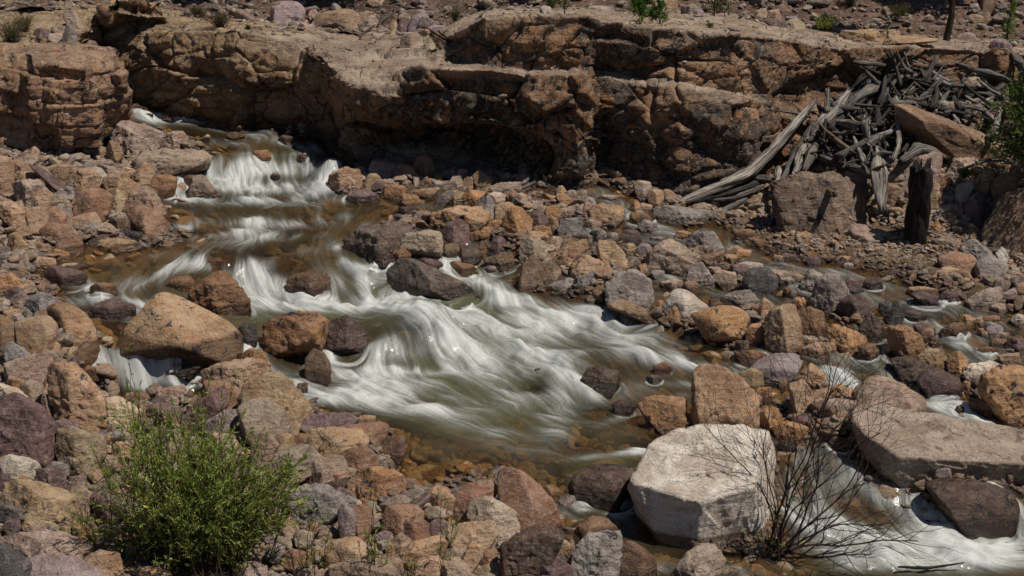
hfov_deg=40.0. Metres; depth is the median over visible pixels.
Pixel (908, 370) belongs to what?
rock
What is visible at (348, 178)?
boulder
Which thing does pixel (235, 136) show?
rock
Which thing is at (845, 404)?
boulder
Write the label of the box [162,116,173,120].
rock
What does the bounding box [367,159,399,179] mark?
boulder
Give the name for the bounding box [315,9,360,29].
boulder
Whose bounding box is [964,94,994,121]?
driftwood stick
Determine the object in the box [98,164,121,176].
rock
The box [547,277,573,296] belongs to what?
boulder
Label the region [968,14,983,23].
rock
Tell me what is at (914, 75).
driftwood stick
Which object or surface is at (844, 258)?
rock
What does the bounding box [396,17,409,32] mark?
rock
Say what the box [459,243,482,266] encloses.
rock
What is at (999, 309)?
rock
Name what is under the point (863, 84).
driftwood stick
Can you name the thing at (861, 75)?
driftwood log
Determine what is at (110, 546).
rock
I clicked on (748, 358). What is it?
rock
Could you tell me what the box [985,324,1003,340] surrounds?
rock
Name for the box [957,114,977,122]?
driftwood stick
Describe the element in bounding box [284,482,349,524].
boulder
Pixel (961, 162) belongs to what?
boulder
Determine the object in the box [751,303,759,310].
rock
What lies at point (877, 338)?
rock
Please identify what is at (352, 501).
rock
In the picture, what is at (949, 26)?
pine tree
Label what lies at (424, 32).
rock
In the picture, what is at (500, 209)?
rock
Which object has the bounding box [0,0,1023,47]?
hillside
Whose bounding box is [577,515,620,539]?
boulder
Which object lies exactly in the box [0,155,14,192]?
boulder
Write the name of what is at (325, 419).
boulder
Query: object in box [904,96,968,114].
driftwood stick
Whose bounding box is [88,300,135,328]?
boulder
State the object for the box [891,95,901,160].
driftwood log
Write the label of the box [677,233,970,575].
bare bush
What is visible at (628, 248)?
rock
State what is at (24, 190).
boulder
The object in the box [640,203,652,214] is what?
rock
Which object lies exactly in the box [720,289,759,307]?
boulder
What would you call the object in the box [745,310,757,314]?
rock
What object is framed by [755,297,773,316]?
rock
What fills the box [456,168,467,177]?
rock
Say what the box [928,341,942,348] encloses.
rock
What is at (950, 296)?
rock
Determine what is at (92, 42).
boulder
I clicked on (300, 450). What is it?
boulder
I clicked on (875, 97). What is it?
driftwood stick
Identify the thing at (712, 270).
rock
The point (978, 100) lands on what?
driftwood stick
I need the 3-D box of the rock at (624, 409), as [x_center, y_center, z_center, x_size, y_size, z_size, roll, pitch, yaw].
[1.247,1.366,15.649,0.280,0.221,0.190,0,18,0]
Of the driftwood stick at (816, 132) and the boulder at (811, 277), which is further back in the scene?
the driftwood stick at (816, 132)
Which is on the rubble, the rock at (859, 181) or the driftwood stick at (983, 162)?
the driftwood stick at (983, 162)
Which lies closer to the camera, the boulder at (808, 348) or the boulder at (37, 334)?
the boulder at (37, 334)
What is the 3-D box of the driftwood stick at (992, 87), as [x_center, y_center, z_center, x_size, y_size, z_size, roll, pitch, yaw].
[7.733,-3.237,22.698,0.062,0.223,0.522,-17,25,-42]
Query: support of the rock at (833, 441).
on the ground
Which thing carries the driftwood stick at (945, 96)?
on the ground
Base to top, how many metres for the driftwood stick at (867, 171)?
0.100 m
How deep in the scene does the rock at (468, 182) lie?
21.16 m
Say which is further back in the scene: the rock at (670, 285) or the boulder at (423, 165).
the boulder at (423, 165)
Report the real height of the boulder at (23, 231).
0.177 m
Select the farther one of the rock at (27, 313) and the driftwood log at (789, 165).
the driftwood log at (789, 165)
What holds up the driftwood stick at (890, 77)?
on the driftwood stick at (872, 78)
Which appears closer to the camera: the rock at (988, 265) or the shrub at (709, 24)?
the rock at (988, 265)
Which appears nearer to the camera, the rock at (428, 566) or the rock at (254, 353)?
the rock at (428, 566)
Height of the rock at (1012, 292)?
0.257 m
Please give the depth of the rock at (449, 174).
21.59 m
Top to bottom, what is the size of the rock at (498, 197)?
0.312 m
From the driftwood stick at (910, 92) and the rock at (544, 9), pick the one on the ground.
the driftwood stick at (910, 92)
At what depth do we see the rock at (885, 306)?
17.41 m
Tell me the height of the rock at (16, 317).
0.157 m
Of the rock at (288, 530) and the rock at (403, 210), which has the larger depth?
the rock at (403, 210)
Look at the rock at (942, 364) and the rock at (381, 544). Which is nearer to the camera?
the rock at (381, 544)
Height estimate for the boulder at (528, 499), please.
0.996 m
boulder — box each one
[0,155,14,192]
[0,200,27,226]
[0,272,28,294]
[0,314,15,355]
[0,383,27,397]
[0,392,57,467]
[0,479,83,532]
[0,528,95,558]
[0,543,31,575]
[3,353,53,387]
[4,225,33,237]
[11,179,47,206]
[13,159,39,178]
[14,315,57,353]
[25,291,59,315]
[28,164,66,191]
[28,554,103,575]
[39,222,84,256]
[44,265,87,292]
[47,302,99,367]
[47,360,106,431]
[54,425,106,481]
[56,260,88,269]
[66,212,101,225]
[72,167,101,189]
[72,188,112,222]
[82,39,97,45]
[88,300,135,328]
[96,237,141,253]
[106,396,142,430]
[108,217,136,230]
[109,120,165,154]
[116,292,243,367]
[119,231,143,240]
[123,185,166,214]
[125,205,170,235]
[131,148,213,176]
[158,130,188,147]
[165,276,196,297]
[166,360,205,379]
[180,386,227,435]
[186,174,220,209]
[186,270,252,328]
[197,257,234,274]
[198,409,238,434]
[200,357,271,382]
[203,380,240,408]
[237,371,313,436]
[237,397,292,446]
[244,257,297,272]
[262,310,328,368]
[265,444,321,486]
[270,0,305,25]
[280,229,317,242]
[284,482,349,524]
[286,270,330,296]
[300,411,359,433]
[304,426,369,457]
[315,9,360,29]
[325,315,366,362]
[327,166,362,197]
[328,554,404,575]
[340,220,416,268]
[340,421,388,443]
[346,189,380,210]
[346,466,406,504]
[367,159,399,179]
[381,504,424,538]
[386,258,482,306]
[397,534,447,570]
[399,32,423,48]
[399,230,442,259]
[407,13,428,31]
[413,152,436,178]
[413,187,440,198]
[428,205,491,231]
[440,556,472,575]
[441,219,469,254]
[447,520,498,550]
[450,261,478,276]
[452,480,497,525]
[461,189,488,206]
[466,495,520,547]
[477,192,495,220]
[483,252,515,277]
[489,181,522,192]
[496,466,562,531]
[499,524,564,575]
[502,206,532,233]
[517,254,543,294]
[517,388,554,409]
[518,237,549,264]
[540,558,573,575]
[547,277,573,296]
[552,448,599,466]
[555,239,588,265]
[568,463,635,521]
[570,254,605,281]
[570,352,600,369]
[570,529,622,575]
[575,411,614,429]
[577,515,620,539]
[580,365,619,401]
[587,5,611,12]
[588,202,623,230]
[596,239,628,270]
[604,268,654,318]
[607,298,656,324]
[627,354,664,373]
[627,424,776,557]
[636,394,687,435]
[644,238,696,282]
[651,0,678,13]
[651,205,712,226]
[662,289,708,317]
[670,542,725,575]
[686,228,726,254]
[689,363,759,428]
[691,305,750,344]
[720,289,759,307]
[742,267,778,303]
[750,352,801,391]
[764,303,803,359]
[770,171,871,235]
[771,269,803,289]
[772,421,809,443]
[780,18,805,28]
[788,379,814,413]
[797,342,836,364]
[798,269,822,301]
[809,273,849,318]
[823,398,856,416]
[825,324,867,364]
[834,502,875,528]
[836,294,872,318]
[839,28,900,41]
[843,224,888,242]
[851,375,927,412]
[851,404,1023,490]
[881,324,925,360]
[882,35,938,44]
[893,104,1005,162]
[896,151,942,197]
[909,291,943,314]
[916,368,962,400]
[925,478,1019,539]
[934,266,960,280]
[937,251,977,276]
[947,157,979,176]
[961,360,997,381]
[964,73,991,90]
[964,287,1002,316]
[968,398,998,424]
[977,364,1023,430]
[981,187,1023,257]
[988,38,1012,50]
[990,173,1023,202]
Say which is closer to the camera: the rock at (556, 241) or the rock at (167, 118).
the rock at (556, 241)
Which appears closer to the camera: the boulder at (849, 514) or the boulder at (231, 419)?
the boulder at (849, 514)
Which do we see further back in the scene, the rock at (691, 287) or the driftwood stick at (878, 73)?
the driftwood stick at (878, 73)
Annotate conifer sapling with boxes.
[550,0,573,13]
[626,0,657,21]
[648,0,669,24]
[701,0,726,15]
[716,0,733,15]
[1000,0,1017,41]
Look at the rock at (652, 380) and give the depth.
16.26 m
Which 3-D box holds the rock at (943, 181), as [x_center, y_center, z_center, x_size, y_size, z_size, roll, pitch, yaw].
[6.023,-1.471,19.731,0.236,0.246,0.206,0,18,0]
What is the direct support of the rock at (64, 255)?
on the ground
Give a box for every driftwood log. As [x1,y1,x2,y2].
[682,97,817,204]
[693,180,762,203]
[708,198,747,220]
[710,185,764,201]
[751,175,773,183]
[770,109,810,117]
[771,165,781,222]
[780,120,815,179]
[792,87,854,162]
[792,149,803,173]
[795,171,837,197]
[801,138,821,170]
[821,144,843,170]
[824,87,829,112]
[835,80,882,117]
[843,73,863,92]
[859,107,872,146]
[863,148,872,166]
[870,53,895,83]
[870,145,888,214]
[887,68,940,91]
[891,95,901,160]
[895,142,950,165]
[901,134,915,153]
[912,77,943,106]
[920,62,946,69]
[955,63,1014,82]
[974,95,995,107]
[988,82,1005,92]
[1008,47,1023,79]
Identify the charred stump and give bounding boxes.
[904,157,933,244]
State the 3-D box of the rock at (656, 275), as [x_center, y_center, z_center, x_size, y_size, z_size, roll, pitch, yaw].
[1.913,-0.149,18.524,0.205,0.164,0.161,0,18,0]
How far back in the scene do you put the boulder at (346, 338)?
16.96 m
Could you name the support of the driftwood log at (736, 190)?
on the rubble
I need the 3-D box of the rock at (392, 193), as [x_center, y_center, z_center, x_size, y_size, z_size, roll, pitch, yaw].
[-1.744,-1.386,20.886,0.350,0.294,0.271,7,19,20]
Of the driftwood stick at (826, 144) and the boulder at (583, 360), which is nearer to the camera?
the boulder at (583, 360)
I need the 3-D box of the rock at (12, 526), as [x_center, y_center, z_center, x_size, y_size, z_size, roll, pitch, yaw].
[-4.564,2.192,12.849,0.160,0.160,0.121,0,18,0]
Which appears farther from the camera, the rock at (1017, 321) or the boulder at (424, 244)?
the boulder at (424, 244)
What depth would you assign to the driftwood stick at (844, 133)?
20.84 m
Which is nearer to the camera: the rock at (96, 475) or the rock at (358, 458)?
the rock at (96, 475)
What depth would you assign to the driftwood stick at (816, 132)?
21.31 m
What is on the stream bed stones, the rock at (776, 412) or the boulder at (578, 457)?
the boulder at (578, 457)
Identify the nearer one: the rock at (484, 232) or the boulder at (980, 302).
the boulder at (980, 302)
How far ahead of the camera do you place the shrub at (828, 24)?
24.34 m
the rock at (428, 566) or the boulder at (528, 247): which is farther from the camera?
the boulder at (528, 247)
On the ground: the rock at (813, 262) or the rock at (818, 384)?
the rock at (813, 262)
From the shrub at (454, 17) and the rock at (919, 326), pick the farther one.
the shrub at (454, 17)
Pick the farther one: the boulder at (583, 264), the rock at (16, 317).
the boulder at (583, 264)
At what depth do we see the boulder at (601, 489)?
14.12 m
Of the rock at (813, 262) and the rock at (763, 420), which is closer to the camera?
the rock at (763, 420)
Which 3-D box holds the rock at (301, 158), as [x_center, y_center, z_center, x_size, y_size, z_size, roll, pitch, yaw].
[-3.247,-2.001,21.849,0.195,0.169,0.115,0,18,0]
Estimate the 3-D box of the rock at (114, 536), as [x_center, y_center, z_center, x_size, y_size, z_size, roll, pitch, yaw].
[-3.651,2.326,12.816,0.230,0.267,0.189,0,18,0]
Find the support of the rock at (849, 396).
on the ground
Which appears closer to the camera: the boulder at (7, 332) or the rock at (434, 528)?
the rock at (434, 528)
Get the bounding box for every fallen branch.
[226,0,255,7]
[358,1,409,36]
[476,0,502,18]
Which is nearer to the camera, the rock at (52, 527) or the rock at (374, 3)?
the rock at (52, 527)
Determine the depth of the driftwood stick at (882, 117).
20.70 m
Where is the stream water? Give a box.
[67,108,1023,570]
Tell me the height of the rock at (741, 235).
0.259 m
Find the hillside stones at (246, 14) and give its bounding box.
[0,0,1023,176]
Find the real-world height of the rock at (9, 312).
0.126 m
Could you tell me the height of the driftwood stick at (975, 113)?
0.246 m
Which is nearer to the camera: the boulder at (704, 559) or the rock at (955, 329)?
the boulder at (704, 559)
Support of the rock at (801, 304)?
on the ground
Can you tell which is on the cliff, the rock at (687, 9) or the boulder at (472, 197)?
the rock at (687, 9)
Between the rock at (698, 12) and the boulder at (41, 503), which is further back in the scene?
the rock at (698, 12)
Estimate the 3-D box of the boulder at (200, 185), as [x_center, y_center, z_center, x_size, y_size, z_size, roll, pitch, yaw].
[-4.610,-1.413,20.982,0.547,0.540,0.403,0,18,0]
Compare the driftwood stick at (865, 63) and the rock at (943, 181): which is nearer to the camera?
the rock at (943, 181)
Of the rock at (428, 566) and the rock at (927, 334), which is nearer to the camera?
the rock at (428, 566)
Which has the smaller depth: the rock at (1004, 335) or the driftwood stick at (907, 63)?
the rock at (1004, 335)
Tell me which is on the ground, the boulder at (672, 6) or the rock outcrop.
the rock outcrop
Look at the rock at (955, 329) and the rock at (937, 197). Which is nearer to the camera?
the rock at (955, 329)
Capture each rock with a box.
[0,246,11,252]
[0,340,29,361]
[0,454,40,478]
[0,472,10,491]
[0,503,24,530]
[1,299,10,315]
[4,519,20,535]
[5,287,23,299]
[5,309,21,318]
[7,378,25,388]
[8,232,28,250]
[12,314,24,322]
[14,301,24,308]
[15,171,36,180]
[17,476,33,479]
[20,380,43,403]
[23,154,38,164]
[23,310,32,317]
[24,206,49,234]
[26,524,46,531]
[31,188,53,209]
[33,28,50,39]
[33,465,68,490]
[34,256,56,271]
[36,243,51,251]
[41,394,52,416]
[46,206,67,223]
[47,33,62,41]
[47,525,56,530]
[51,461,69,476]
[52,342,60,351]
[53,164,74,183]
[53,249,69,260]
[56,418,80,427]
[57,203,72,220]
[62,10,83,28]
[62,25,77,42]
[62,346,78,356]
[69,485,92,522]
[70,522,94,542]
[71,475,87,488]
[83,549,123,575]
[84,365,98,381]
[85,167,107,189]
[88,469,103,484]
[89,282,117,297]
[89,489,130,524]
[94,540,120,552]
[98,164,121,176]
[99,527,123,553]
[101,174,121,191]
[101,455,118,473]
[105,141,123,162]
[107,423,117,432]
[110,188,127,213]
[111,324,126,338]
[111,441,130,461]
[115,178,138,194]
[121,167,135,177]
[124,392,150,401]
[130,162,154,184]
[135,417,153,431]
[135,565,171,575]
[145,403,183,426]
[150,174,177,198]
[156,385,188,397]
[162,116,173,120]
[183,175,192,185]
[205,431,238,457]
[226,133,245,140]
[228,145,238,150]
[233,560,268,575]
[238,322,257,347]
[241,348,268,361]
[250,431,278,468]
[253,149,271,160]
[265,543,284,564]
[270,173,279,183]
[273,516,296,536]
[275,433,295,452]
[278,135,294,148]
[280,549,308,571]
[293,433,304,444]
[293,529,313,550]
[293,565,320,575]
[296,382,307,395]
[297,22,314,29]
[297,154,307,162]
[304,348,331,390]
[305,521,321,535]
[306,201,323,211]
[307,9,317,21]
[308,455,347,484]
[322,219,343,233]
[324,477,347,489]
[324,536,367,567]
[333,471,349,479]
[337,505,355,537]
[344,446,378,469]
[345,495,356,506]
[351,504,374,540]
[358,15,378,30]
[359,10,371,19]
[359,415,375,421]
[361,173,382,192]
[367,0,383,7]
[376,530,393,541]
[376,540,389,552]
[382,185,405,202]
[383,178,401,184]
[383,434,407,467]
[385,542,394,555]
[390,20,396,29]
[391,532,411,556]
[392,247,411,261]
[393,163,418,178]
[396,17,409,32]
[398,193,424,210]
[398,205,415,214]
[403,516,429,540]
[407,555,442,575]
[418,258,443,269]
[420,29,430,36]
[421,471,436,480]
[423,35,436,50]
[424,178,435,184]
[427,25,444,30]
[428,485,455,522]
[429,518,447,538]
[434,174,442,180]
[434,189,452,210]
[441,180,456,186]
[442,170,456,179]
[443,243,459,257]
[445,547,464,558]
[448,190,464,206]
[450,176,462,186]
[450,486,461,491]
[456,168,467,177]
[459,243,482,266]
[462,542,482,572]
[463,176,474,189]
[469,226,490,242]
[472,169,493,189]
[479,549,497,564]
[487,219,501,228]
[489,191,506,204]
[490,236,505,254]
[494,202,514,219]
[511,193,531,204]
[527,231,548,238]
[531,200,542,205]
[531,211,548,226]
[533,225,552,235]
[533,368,558,383]
[539,6,551,12]
[541,193,555,199]
[543,485,560,504]
[544,205,560,219]
[544,261,561,282]
[545,236,563,249]
[548,216,558,235]
[555,185,566,195]
[557,217,582,239]
[559,539,570,554]
[561,205,575,218]
[566,190,576,197]
[568,538,574,550]
[574,270,596,293]
[576,189,586,198]
[583,219,602,232]
[584,196,595,204]
[586,235,592,245]
[588,246,596,251]
[589,227,606,244]
[597,195,622,203]
[606,232,618,241]
[611,400,636,419]
[620,229,641,245]
[620,243,636,256]
[620,540,656,575]
[627,256,638,266]
[629,200,640,213]
[630,212,653,224]
[634,180,651,197]
[636,242,650,255]
[637,219,657,238]
[637,263,649,277]
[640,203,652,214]
[644,424,658,435]
[646,375,662,389]
[647,189,663,207]
[649,236,666,244]
[649,270,664,281]
[652,300,664,308]
[653,362,672,380]
[659,279,683,292]
[667,306,680,326]
[674,230,690,243]
[676,350,707,364]
[681,4,697,14]
[683,281,701,293]
[686,262,716,298]
[693,9,703,14]
[706,267,720,275]
[708,298,718,306]
[713,269,737,294]
[723,254,738,263]
[730,264,748,274]
[734,229,754,242]
[734,248,751,261]
[734,340,748,351]
[734,350,765,367]
[739,261,763,268]
[739,367,763,389]
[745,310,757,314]
[745,322,764,351]
[749,238,766,252]
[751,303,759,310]
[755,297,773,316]
[756,387,775,405]
[757,394,762,406]
[759,405,781,439]
[764,18,779,26]
[766,9,780,18]
[767,393,776,404]
[772,255,783,265]
[773,406,779,418]
[777,440,794,452]
[778,276,794,289]
[778,380,787,392]
[781,253,795,262]
[782,287,790,298]
[790,288,799,299]
[790,416,809,425]
[792,297,806,310]
[794,363,828,389]
[798,306,827,339]
[800,231,811,236]
[802,335,819,345]
[806,256,820,270]
[809,469,839,497]
[812,387,831,398]
[815,382,823,389]
[824,436,852,451]
[828,384,852,399]
[834,256,849,261]
[843,263,853,269]
[843,277,862,289]
[844,162,870,189]
[849,288,863,294]
[851,38,865,42]
[857,343,879,370]
[859,313,886,355]
[863,277,883,294]
[876,183,903,215]
[878,301,891,316]
[885,299,906,325]
[890,355,923,388]
[904,309,925,327]
[908,286,938,295]
[913,321,930,333]
[919,348,945,369]
[920,328,933,343]
[922,492,931,502]
[928,220,940,231]
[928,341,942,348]
[931,182,942,209]
[937,173,949,191]
[937,204,950,216]
[938,291,959,308]
[939,360,946,369]
[940,322,966,345]
[947,350,968,382]
[949,203,964,218]
[954,181,974,203]
[954,406,963,413]
[957,314,974,330]
[961,239,992,259]
[961,380,974,397]
[965,192,985,228]
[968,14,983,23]
[973,167,995,195]
[974,255,1004,277]
[974,318,984,328]
[976,328,985,341]
[977,185,990,195]
[977,347,998,357]
[982,315,1000,326]
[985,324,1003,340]
[989,303,1007,317]
[989,338,1006,349]
[994,331,1009,338]
[995,247,1008,266]
[996,352,1021,365]
[1002,287,1017,301]
[1005,337,1023,357]
[1006,304,1015,312]
[1010,314,1023,331]
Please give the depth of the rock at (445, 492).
13.59 m
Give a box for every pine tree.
[943,0,954,40]
[977,0,983,10]
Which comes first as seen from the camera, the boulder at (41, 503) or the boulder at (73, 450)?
the boulder at (41, 503)
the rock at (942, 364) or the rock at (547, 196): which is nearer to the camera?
the rock at (942, 364)
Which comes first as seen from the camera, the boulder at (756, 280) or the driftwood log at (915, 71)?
the boulder at (756, 280)
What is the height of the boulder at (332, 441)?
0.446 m
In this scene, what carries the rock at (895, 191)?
on the ground
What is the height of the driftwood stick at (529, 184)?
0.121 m
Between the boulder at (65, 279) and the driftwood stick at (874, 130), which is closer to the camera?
the boulder at (65, 279)
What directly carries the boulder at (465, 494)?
on the ground
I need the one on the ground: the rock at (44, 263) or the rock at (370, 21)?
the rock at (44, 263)
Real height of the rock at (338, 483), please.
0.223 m
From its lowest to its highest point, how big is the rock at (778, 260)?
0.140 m
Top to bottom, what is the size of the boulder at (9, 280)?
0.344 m
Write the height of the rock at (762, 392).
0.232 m
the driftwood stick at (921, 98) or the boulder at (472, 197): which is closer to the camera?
the boulder at (472, 197)
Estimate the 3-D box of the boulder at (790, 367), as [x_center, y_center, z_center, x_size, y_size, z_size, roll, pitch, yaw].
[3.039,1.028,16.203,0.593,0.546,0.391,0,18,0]
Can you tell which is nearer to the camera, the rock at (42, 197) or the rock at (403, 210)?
the rock at (42, 197)
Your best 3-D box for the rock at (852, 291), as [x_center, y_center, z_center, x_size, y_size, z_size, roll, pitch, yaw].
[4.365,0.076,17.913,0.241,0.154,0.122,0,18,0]
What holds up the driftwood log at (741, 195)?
on the rubble
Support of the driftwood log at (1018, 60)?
on the cliff
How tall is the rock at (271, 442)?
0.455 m
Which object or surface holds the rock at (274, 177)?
in the stream water
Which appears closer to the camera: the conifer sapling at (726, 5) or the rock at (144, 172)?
the rock at (144, 172)
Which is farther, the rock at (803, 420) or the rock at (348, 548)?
the rock at (803, 420)
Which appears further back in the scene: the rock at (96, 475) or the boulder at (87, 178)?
the boulder at (87, 178)
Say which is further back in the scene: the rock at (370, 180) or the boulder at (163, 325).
the rock at (370, 180)
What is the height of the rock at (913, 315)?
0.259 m
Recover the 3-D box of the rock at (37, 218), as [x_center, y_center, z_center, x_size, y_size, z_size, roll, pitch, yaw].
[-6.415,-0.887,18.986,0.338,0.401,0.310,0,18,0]
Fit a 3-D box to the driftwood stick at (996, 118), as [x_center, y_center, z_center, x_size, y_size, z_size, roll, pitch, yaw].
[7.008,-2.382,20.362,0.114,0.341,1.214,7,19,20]
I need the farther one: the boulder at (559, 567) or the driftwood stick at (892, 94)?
the driftwood stick at (892, 94)
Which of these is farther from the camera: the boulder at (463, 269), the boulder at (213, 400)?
the boulder at (463, 269)
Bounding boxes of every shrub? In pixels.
[0,14,36,42]
[10,12,38,31]
[189,2,211,16]
[196,8,241,27]
[445,5,465,21]
[542,0,558,7]
[706,22,713,27]
[810,13,843,31]
[843,0,858,6]
[884,1,915,20]
[957,165,973,177]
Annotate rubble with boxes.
[0,120,1023,575]
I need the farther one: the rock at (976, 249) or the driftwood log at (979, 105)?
the driftwood log at (979, 105)
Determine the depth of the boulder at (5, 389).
14.94 m
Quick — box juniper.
[968,69,1023,172]
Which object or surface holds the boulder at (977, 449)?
on the ground
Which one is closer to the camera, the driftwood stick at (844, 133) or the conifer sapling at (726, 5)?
the driftwood stick at (844, 133)
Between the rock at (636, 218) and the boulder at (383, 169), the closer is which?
the rock at (636, 218)
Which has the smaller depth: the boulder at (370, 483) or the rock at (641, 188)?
the boulder at (370, 483)
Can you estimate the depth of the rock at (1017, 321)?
17.08 m
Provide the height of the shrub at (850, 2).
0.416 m
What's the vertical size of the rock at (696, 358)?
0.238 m
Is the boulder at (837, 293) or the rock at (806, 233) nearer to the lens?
the boulder at (837, 293)
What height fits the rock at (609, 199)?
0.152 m
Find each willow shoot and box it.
[65,500,113,546]
[89,443,119,489]
[123,332,150,452]
[188,372,212,441]
[215,368,240,442]
[280,495,334,575]
[361,503,393,564]
[401,553,418,575]
[435,487,460,571]
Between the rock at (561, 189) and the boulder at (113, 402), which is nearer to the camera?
the boulder at (113, 402)
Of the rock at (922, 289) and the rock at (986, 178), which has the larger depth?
the rock at (986, 178)
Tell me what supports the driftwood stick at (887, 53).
on the driftwood log at (915, 71)
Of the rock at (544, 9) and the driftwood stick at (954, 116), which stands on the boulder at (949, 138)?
the driftwood stick at (954, 116)
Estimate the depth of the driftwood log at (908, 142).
20.10 m
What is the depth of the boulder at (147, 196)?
19.87 m
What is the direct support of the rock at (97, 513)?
on the ground
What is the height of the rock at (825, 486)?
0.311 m
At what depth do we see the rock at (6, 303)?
16.74 m
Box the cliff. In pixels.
[0,0,1023,207]
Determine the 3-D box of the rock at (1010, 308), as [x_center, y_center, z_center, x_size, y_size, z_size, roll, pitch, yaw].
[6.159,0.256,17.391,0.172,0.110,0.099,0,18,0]
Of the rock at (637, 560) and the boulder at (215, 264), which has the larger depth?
the boulder at (215, 264)
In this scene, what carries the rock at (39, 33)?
on the cliff
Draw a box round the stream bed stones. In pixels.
[56,122,1023,575]
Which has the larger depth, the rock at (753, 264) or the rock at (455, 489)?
the rock at (753, 264)
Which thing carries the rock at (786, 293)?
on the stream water
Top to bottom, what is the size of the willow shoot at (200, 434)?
0.973 m
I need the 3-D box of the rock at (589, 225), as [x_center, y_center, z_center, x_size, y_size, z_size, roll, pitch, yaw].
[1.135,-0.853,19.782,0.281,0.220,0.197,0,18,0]
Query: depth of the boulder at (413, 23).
24.31 m
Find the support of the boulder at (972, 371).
on the ground
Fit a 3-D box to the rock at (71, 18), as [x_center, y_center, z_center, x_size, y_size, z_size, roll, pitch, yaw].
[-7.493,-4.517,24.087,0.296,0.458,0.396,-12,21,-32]
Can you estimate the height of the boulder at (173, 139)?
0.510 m
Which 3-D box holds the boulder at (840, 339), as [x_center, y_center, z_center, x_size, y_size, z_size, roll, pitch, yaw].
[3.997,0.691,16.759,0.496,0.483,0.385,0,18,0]
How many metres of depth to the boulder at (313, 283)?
18.33 m
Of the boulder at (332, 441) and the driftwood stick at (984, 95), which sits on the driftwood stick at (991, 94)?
the driftwood stick at (984, 95)
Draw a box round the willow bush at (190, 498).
[75,390,315,575]
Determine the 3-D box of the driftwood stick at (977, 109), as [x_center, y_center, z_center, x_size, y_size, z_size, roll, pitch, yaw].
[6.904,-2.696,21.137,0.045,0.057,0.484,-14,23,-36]
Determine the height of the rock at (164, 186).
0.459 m
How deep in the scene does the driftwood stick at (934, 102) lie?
21.03 m
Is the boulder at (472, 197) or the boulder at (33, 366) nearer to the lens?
the boulder at (33, 366)
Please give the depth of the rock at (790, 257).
18.90 m
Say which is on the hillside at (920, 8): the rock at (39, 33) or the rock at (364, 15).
the rock at (364, 15)
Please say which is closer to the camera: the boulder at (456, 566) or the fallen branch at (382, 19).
the boulder at (456, 566)
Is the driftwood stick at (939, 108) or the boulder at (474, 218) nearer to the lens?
the boulder at (474, 218)
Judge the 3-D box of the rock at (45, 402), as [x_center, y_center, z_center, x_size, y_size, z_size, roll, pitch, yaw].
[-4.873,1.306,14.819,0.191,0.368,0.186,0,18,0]
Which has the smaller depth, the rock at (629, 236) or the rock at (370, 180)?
the rock at (629, 236)
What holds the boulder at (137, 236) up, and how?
on the ground
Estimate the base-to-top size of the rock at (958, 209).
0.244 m
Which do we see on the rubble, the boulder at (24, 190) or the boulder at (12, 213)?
the boulder at (12, 213)
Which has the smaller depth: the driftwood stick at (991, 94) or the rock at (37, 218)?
the rock at (37, 218)
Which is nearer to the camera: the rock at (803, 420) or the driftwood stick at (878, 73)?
the rock at (803, 420)
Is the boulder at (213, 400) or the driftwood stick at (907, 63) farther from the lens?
the driftwood stick at (907, 63)
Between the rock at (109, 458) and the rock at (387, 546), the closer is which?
the rock at (387, 546)
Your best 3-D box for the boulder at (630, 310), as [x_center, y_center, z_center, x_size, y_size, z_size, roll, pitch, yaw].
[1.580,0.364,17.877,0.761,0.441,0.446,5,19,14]
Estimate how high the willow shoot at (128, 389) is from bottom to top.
1.386 m
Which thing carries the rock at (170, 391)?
on the ground
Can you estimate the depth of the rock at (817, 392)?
15.58 m
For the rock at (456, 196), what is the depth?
20.51 m
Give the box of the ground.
[0,95,1023,575]
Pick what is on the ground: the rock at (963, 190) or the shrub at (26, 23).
the rock at (963, 190)
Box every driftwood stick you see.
[522,178,541,188]
[801,144,848,155]
[803,118,830,138]
[803,129,841,142]
[804,112,848,143]
[814,151,836,160]
[816,104,829,125]
[817,120,834,137]
[817,131,831,151]
[818,154,869,177]
[819,124,856,155]
[822,117,826,147]
[827,112,850,131]
[828,147,862,164]
[829,108,874,146]
[830,103,862,110]
[831,130,856,136]
[832,138,866,159]
[833,146,855,155]
[834,119,860,131]
[841,159,857,169]
[846,131,859,161]
[849,70,878,89]
[851,60,913,73]
[852,75,876,95]
[852,136,865,162]
[854,103,886,107]
[859,161,869,175]
[862,65,888,77]
[862,128,896,151]
[863,100,871,113]
[863,138,889,154]
[863,163,886,174]
[864,68,886,88]
[868,94,878,104]
[870,150,892,160]
[872,107,891,129]
[872,122,876,133]
[874,71,900,104]
[875,106,884,128]
[876,64,898,94]
[878,73,886,108]
[881,108,885,131]
[881,133,907,148]
[883,98,913,107]
[884,47,911,88]
[886,120,894,129]
[889,81,903,99]
[889,92,903,99]
[890,49,902,88]
[891,73,918,82]
[892,87,913,96]
[896,51,907,73]
[897,562,963,569]
[903,63,913,74]
[904,51,909,66]
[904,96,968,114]
[905,76,932,82]
[905,86,922,95]
[908,77,920,91]
[910,62,928,69]
[913,92,930,111]
[915,93,942,100]
[919,54,937,89]
[925,70,950,82]
[930,85,939,112]
[930,90,950,113]
[931,62,945,81]
[932,76,951,86]
[935,80,975,88]
[938,100,970,107]
[939,91,960,123]
[951,95,964,110]
[956,72,963,100]
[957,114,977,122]
[960,80,996,108]
[962,98,986,102]
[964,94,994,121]
[965,106,984,112]
[965,158,1007,167]
[967,87,986,90]
[971,108,979,116]
[976,78,1004,98]
[976,91,1002,100]
[978,92,990,97]
[981,80,1004,94]
[990,106,1001,142]
[1004,85,1008,119]

